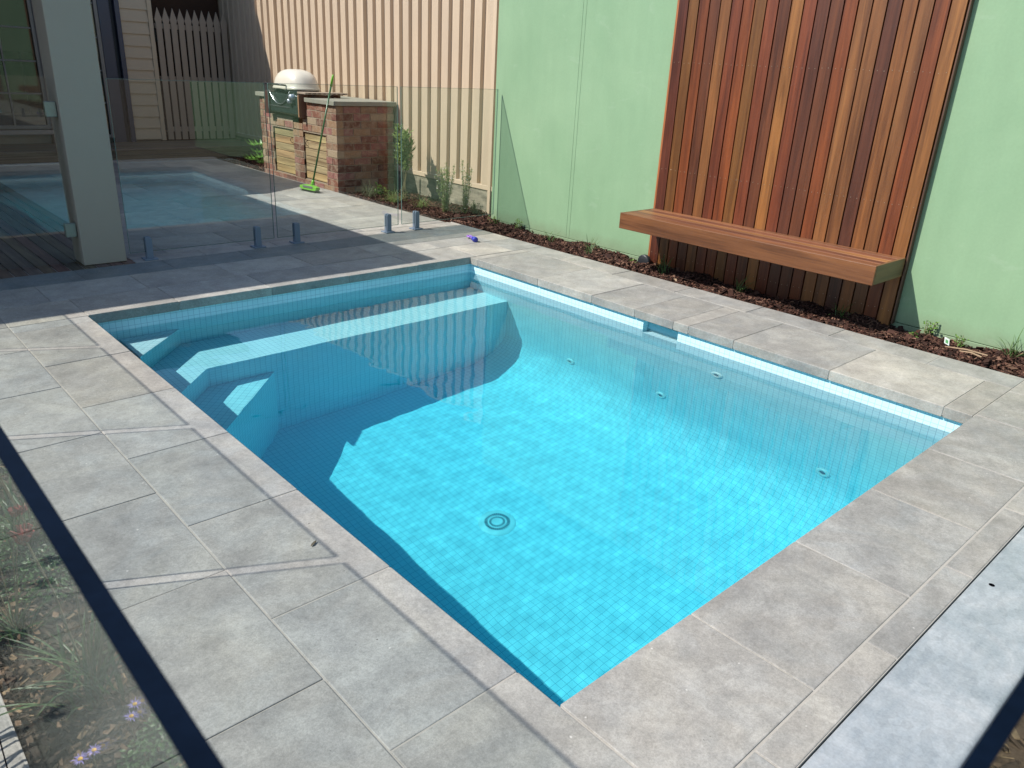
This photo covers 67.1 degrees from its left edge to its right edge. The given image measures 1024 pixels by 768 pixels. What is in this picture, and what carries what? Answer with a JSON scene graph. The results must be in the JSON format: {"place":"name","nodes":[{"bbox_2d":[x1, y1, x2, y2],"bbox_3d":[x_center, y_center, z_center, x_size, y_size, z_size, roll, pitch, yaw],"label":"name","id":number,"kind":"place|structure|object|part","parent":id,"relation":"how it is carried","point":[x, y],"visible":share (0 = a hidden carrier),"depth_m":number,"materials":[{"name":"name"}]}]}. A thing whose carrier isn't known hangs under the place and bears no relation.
{"place":"outdoors","nodes":[
{"label":"outdoors","id":0,"kind":"place"},
{"bbox_2d":[0,182,134,278],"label":"timber deck","id":1,"kind":"structure","parent":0,"point":[33,238],"depth_m":6.33,"materials":[{"name":"brown wood"}]},
{"bbox_2d":[0,0,229,265],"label":"house","id":2,"kind":"structure","parent":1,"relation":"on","point":[68,57],"depth_m":10.62,"materials":[{"name":"grey paint"}]},
{"bbox_2d":[0,0,51,128],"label":"window","id":3,"kind":"structure","parent":2,"relation":"in","point":[22,96],"depth_m":10.76,"materials":[{"name":"black"}]},
{"bbox_2d":[17,75,76,237],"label":"glass gate","id":4,"kind":"structure","parent":2,"relation":"attached to","point":[50,110],"depth_m":5.32,"materials":[{"name":"glass"}]},
{"bbox_2d":[90,0,114,137],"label":"window","id":5,"kind":"structure","parent":2,"relation":"in","point":[93,3],"depth_m":11.38,"materials":[{"name":"black"}]},
{"bbox_2d":[154,7,235,139],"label":"picket gate","id":6,"kind":"structure","parent":2,"relation":"attached to","point":[193,79],"depth_m":12.29,"materials":[{"name":"beige paint"}]},
{"bbox_2d":[20,148,241,162],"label":"ground","id":7,"kind":"structure","parent":0,"point":[222,157],"depth_m":13.15,"materials":[{"name":"soil"}]},
{"bbox_2d":[0,139,261,163],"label":"back deck","id":8,"kind":"structure","parent":7,"relation":"on","point":[15,153],"depth_m":11.44,"materials":[{"name":"wood"}]},
{"bbox_2d":[255,91,395,193],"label":"barbecue island","id":9,"kind":"structure","parent":7,"relation":"on","point":[356,152],"depth_m":9.60,"materials":[{"name":"brick"}]},
{"bbox_3d":[-2.990,-3.110,10.255,0.100,0.580,0.550,-17,29,-40],"label":"door","id":10,"kind":"part","parent":9,"relation":"part of","materials":[{"name":"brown wood"}]},
{"bbox_2d":[264,69,346,117],"bbox_3d":[-2.683,-3.745,9.932,0.676,0.557,1.032,-17,29,-40],"label":"gas barbecue","id":11,"kind":"object","parent":9,"relation":"in","point":[291,96],"visible":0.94,"depth_m":9.72,"materials":[{"name":"metal"}]},
{"bbox_3d":[-2.438,-2.855,9.705,0.100,0.580,0.550,-17,29,-40],"label":"door","id":12,"kind":"part","parent":9,"relation":"part of","materials":[{"name":"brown wood"}]},
{"bbox_2d":[218,0,498,213],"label":"sheet metal fence","id":13,"kind":"object","parent":7,"relation":"on","point":[445,49],"visible":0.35,"depth_m":9.46,"materials":[{"name":"beige metal"}]},
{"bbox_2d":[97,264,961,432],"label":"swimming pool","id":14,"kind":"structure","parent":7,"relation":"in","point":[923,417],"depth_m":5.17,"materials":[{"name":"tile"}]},
{"bbox_2d":[109,272,948,706],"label":"pool water","id":15,"kind":"structure","parent":14,"relation":"in","point":[557,502],"depth_m":3.67,"materials":[{"name":"blue liquid"}]},
{"bbox_2d":[465,218,1023,377],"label":"bark mulch","id":16,"kind":"object","parent":7,"relation":"on","point":[994,359],"visible":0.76,"depth_m":5.72,"materials":[{"name":"brown wood"}]},
{"bbox_2d":[514,218,521,228],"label":"bedding plant","id":17,"kind":"object","parent":16,"relation":"on","point":[519,222],"visible":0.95,"depth_m":7.91,"materials":[{"name":"green plant"}]},
{"bbox_2d":[542,231,556,241],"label":"grass tuft","id":18,"kind":"object","parent":16,"relation":"on","point":[548,238],"visible":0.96,"depth_m":7.49,"materials":[{"name":"green plant"}]},
{"bbox_2d":[581,233,603,253],"bbox_3d":[0.721,-1.274,7.028,0.255,0.200,0.271,-6,24,-21],"label":"grass tuft","id":19,"kind":"object","parent":16,"relation":"on","point":[587,245],"visible":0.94,"depth_m":7.03,"materials":[{"name":"green plant"}]},
{"bbox_2d":[638,254,650,263],"bbox_3d":[1.166,-1.077,6.782,0.055,0.120,0.120,-17,29,-40],"label":"drain cap","id":20,"kind":"object","parent":16,"relation":"on","point":[644,258],"visible":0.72,"depth_m":6.75,"materials":[{"name":"grey plastic"}]},
{"bbox_2d":[657,255,672,273],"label":"grass tuft","id":21,"kind":"object","parent":16,"relation":"on","point":[662,269],"visible":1,"depth_m":6.52,"materials":[{"name":"green plant"}]},
{"bbox_2d":[729,273,755,292],"bbox_3d":[1.805,-0.769,5.982,0.260,0.167,0.273,-6,24,-21],"label":"grass tuft","id":22,"kind":"object","parent":16,"relation":"on","point":[737,286],"visible":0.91,"depth_m":6.00,"materials":[{"name":"green plant"}]},
{"bbox_2d":[830,303,855,318],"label":"grass tuft","id":23,"kind":"object","parent":16,"relation":"on","point":[842,314],"visible":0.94,"depth_m":5.49,"materials":[{"name":"green plant"}]},
{"bbox_2d":[922,321,938,335],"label":"bedding plant","id":24,"kind":"object","parent":16,"relation":"on","point":[929,331],"visible":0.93,"depth_m":5.21,"materials":[{"name":"green plant"}]},
{"bbox_2d":[944,337,949,345],"bbox_3d":[2.844,-0.280,5.049,0.032,0.045,0.061,12,24,22],"label":"plant tag","id":25,"kind":"object","parent":16,"relation":"on","point":[946,341],"visible":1,"depth_m":5.05,"materials":[{"name":"white plastic"}]},
{"bbox_2d":[954,334,968,347],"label":"bedding plant","id":26,"kind":"object","parent":16,"relation":"on","point":[960,344],"visible":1,"depth_m":5.05,"materials":[{"name":"green plant"}]},
{"bbox_2d":[945,346,987,355],"bbox_3d":[2.857,-0.214,4.856,0.240,0.015,0.019,19,27,33],"label":"bark strip","id":27,"kind":"object","parent":16,"relation":"on","point":[967,349],"visible":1,"depth_m":4.84,"materials":[{"name":"beige wood"}]},
{"bbox_2d":[997,328,1023,357],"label":"grass tuft","id":28,"kind":"object","parent":16,"relation":"on","point":[1011,352],"visible":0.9,"depth_m":4.82,"materials":[{"name":"green plant"}]},
{"bbox_2d":[491,0,1023,356],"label":"boundary wall","id":29,"kind":"structure","parent":7,"relation":"on","point":[581,86],"depth_m":6.52,"materials":[{"name":"green paint"}]},
{"bbox_2d":[648,0,974,325],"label":"timber screen","id":30,"kind":"object","parent":29,"relation":"attached to","point":[821,120],"visible":0.9,"depth_m":5.53,"materials":[{"name":"brown wood"}]},
{"bbox_2d":[619,208,905,285],"bbox_3d":[1.774,-1.073,5.808,0.459,0.128,2.129,-17,29,-40],"label":"bench","id":31,"kind":"object","parent":30,"relation":"attached to","point":[870,268],"depth_m":5.53,"materials":[{"name":"brown wood"}]},
{"bbox_2d":[801,528,1023,767],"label":"concrete slab","id":32,"kind":"structure","parent":7,"relation":"on","point":[940,694],"depth_m":2.13,"materials":[{"name":"grey concrete"}]},
{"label":"wood chip mulch","id":33,"kind":"object","parent":7,"relation":"on","visible":0},
{"bbox_2d":[961,676,1023,767],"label":"glass fence panel","id":34,"kind":"object","parent":33,"relation":"on","point":[1000,744],"depth_m":0.28,"materials":[{"name":"clear glass"}]},
{"bbox_2d":[217,157,490,224],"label":"bark mulch","id":35,"kind":"object","parent":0,"point":[433,210],"visible":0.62,"depth_m":8.99,"materials":[{"name":"brown wood"}]},
{"bbox_2d":[242,139,263,163],"bbox_3d":[-3.522,-3.251,11.009,0.715,0.410,0.716,9,23,15],"label":"broadleaf plant","id":36,"kind":"object","parent":35,"relation":"on","point":[255,158],"visible":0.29,"depth_m":11.02,"materials":[{"name":"green plant"}]},
{"bbox_2d":[352,180,382,197],"bbox_3d":[-1.752,-2.369,9.375,0.497,0.248,0.496,-17,29,-40],"label":"grass clump","id":37,"kind":"object","parent":35,"relation":"on","point":[367,191],"visible":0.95,"depth_m":9.36,"materials":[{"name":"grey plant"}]},
{"bbox_2d":[374,182,388,194],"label":"leafy plant","id":38,"kind":"object","parent":35,"relation":"on","point":[380,189],"visible":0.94,"depth_m":9.52,"materials":[{"name":"green plant"}]},
{"bbox_2d":[378,188,408,202],"bbox_3d":[-1.375,-2.235,9.099,0.446,0.258,0.466,-17,29,-40],"label":"grass clump","id":39,"kind":"object","parent":35,"relation":"on","point":[391,198],"visible":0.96,"depth_m":9.11,"materials":[{"name":"green plant"}]},
{"bbox_2d":[392,122,415,198],"bbox_3d":[-1.296,-2.656,9.207,0.322,0.894,0.355,-7,24,-23],"label":"leafy bush","id":40,"kind":"object","parent":35,"relation":"on","point":[407,150],"visible":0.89,"depth_m":9.12,"materials":[{"name":"green plant"}]},
{"bbox_2d":[411,195,432,208],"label":"grass clump","id":41,"kind":"object","parent":35,"relation":"on","point":[419,202],"visible":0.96,"depth_m":8.84,"materials":[{"name":"green plant"}]},
{"bbox_2d":[434,163,455,212],"bbox_3d":[-0.747,-2.156,8.501,0.250,0.559,0.202,-3,23,-14],"label":"flowering shrub","id":42,"kind":"object","parent":35,"relation":"on","point":[445,204],"visible":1,"depth_m":8.49,"materials":[{"name":"green plant"}]},
{"bbox_2d":[459,160,472,213],"bbox_3d":[-0.505,-2.165,8.509,0.161,0.593,0.159,-1,23,-10],"label":"flowering shrub","id":43,"kind":"object","parent":35,"relation":"on","point":[464,195],"visible":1,"depth_m":8.52,"materials":[{"name":"green plant"}]},
{"bbox_2d":[470,200,482,212],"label":"flowering shrub","id":44,"kind":"object","parent":35,"relation":"on","point":[473,207],"visible":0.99,"depth_m":8.70,"materials":[{"name":"green plant"}]},
{"bbox_2d":[0,159,1023,767],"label":"pavement","id":45,"kind":"structure","parent":0,"point":[392,657],"depth_m":2.94,"materials":[{"name":"grey stone"}]},
{"bbox_2d":[0,740,7,767],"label":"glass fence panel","id":46,"kind":"object","parent":45,"relation":"on","point":[3,763],"depth_m":1.26,"materials":[{"name":"clear glass"}]},
{"bbox_2d":[0,157,216,166],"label":"deck kerb","id":47,"kind":"structure","parent":45,"relation":"on","point":[57,163],"depth_m":11.06,"materials":[{"name":"grey concrete"}]},
{"bbox_2d":[0,426,224,767],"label":"glass fence panel","id":48,"kind":"object","parent":45,"relation":"on","point":[52,714],"depth_m":0.42,"materials":[{"name":"clear glass"}]},
{"bbox_2d":[105,78,273,260],"bbox_3d":[-2.447,-1.670,6.032,1.170,1.304,0.100,-16,29,-39],"label":"glass fence panel","id":49,"kind":"object","parent":45,"relation":"on","point":[149,250],"visible":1,"depth_m":5.99,"materials":[{"name":"clear glass"}]},
{"bbox_2d":[300,75,333,192],"bbox_3d":[-2.336,-2.942,9.103,0.472,1.336,0.206,6,23,8],"label":"broom","id":50,"kind":"object","parent":45,"relation":"on","point":[312,187],"visible":1,"depth_m":9.25,"materials":[{"name":"green plastic"}]},
{"bbox_2d":[267,83,398,243],"bbox_3d":[-1.527,-1.942,6.813,1.245,1.304,0.104,-17,29,-40],"label":"glass fence panel","id":51,"kind":"object","parent":45,"relation":"on","point":[296,228],"visible":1,"depth_m":6.76,"materials":[{"name":"clear glass"}]},
{"bbox_2d":[401,87,497,229],"bbox_3d":[-0.603,-2.220,7.610,1.182,1.304,0.101,-17,29,-40],"label":"glass fence panel","id":52,"kind":"object","parent":45,"relation":"on","point":[415,220],"visible":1,"depth_m":7.54,"materials":[{"name":"clear glass"}]},
{"bbox_2d":[467,235,477,241],"bbox_3d":[-0.374,-1.371,7.229,0.057,0.050,0.209,-6,24,-21],"label":"pool toy","id":53,"kind":"object","parent":45,"relation":"on","point":[474,238],"visible":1,"depth_m":7.15,"materials":[{"name":"purple plastic"}]},
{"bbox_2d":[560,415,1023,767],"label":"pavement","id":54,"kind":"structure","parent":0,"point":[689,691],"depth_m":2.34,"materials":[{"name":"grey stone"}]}
]}

